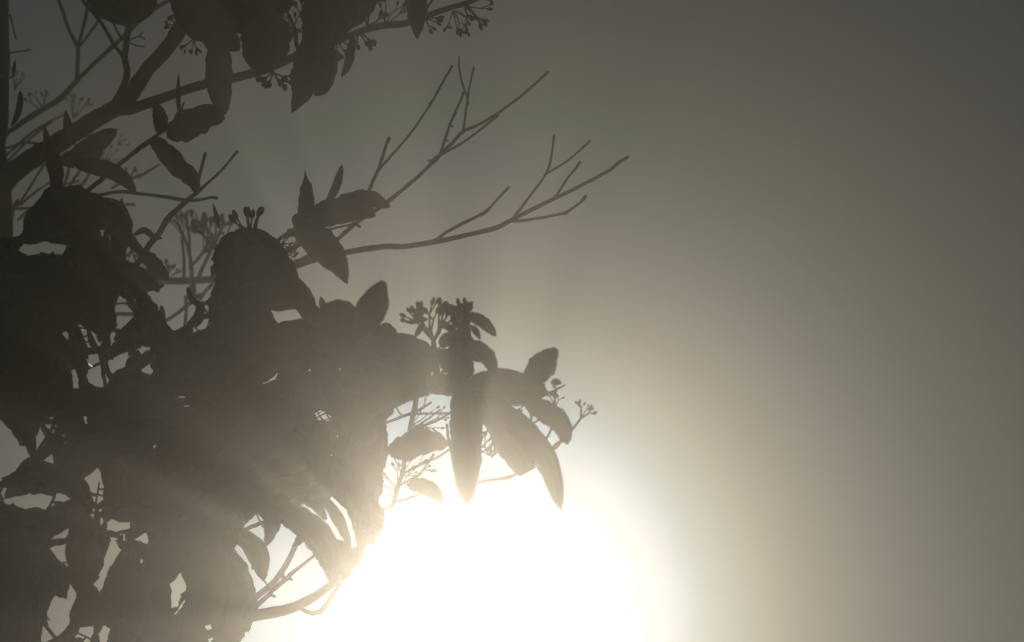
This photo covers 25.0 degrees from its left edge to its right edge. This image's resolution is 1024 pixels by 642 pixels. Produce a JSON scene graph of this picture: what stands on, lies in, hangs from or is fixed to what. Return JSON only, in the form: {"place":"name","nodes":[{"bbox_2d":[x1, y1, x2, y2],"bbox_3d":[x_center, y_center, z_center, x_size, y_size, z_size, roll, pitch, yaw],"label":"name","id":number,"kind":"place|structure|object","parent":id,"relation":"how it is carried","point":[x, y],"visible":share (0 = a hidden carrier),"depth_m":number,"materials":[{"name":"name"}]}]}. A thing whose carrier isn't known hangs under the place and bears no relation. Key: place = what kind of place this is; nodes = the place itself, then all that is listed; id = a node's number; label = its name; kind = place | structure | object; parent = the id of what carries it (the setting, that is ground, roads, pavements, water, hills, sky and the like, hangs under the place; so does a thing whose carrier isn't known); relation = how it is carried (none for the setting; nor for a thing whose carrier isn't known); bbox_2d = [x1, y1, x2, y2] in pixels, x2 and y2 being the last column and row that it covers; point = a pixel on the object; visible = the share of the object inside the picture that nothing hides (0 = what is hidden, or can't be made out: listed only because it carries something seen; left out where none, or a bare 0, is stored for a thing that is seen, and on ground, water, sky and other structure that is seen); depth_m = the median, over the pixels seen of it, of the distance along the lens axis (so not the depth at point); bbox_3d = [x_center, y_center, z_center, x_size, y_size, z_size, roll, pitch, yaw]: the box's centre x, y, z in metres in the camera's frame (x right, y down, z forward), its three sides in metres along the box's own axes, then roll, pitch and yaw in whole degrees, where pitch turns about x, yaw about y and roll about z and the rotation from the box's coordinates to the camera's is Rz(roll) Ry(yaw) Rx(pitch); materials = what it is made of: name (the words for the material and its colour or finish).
{"place":"outdoors","nodes":[
{"label":"outdoors","id":0,"kind":"place"},
{"bbox_2d":[0,0,1023,641],"label":"sky","id":1,"kind":"structure","parent":0,"point":[791,319],"materials":[{"name":"grey"}]},
{"bbox_3d":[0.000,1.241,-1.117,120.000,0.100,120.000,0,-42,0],"label":"ground","id":2,"kind":"structure","parent":0,"visible":0},
{"bbox_2d":[6,0,238,325],"bbox_3d":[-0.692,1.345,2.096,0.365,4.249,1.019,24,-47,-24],"label":"dry shrub","id":3,"kind":"object","parent":2,"relation":"on","point":[198,226],"visible":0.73,"depth_m":3.17,"materials":[{"name":"grey plant"}]},
{"bbox_2d":[0,0,493,280],"bbox_3d":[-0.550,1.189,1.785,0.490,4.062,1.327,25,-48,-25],"label":"tree","id":4,"kind":"object","parent":2,"relation":"on","point":[263,28],"visible":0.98,"depth_m":2.71,"materials":[{"name":"black plant"}]},
{"bbox_2d":[0,56,628,641],"bbox_3d":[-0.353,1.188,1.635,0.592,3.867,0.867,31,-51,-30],"label":"shrub","id":5,"kind":"object","parent":2,"relation":"on","point":[238,442],"visible":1,"depth_m":2.56,"materials":[{"name":"black plant"}]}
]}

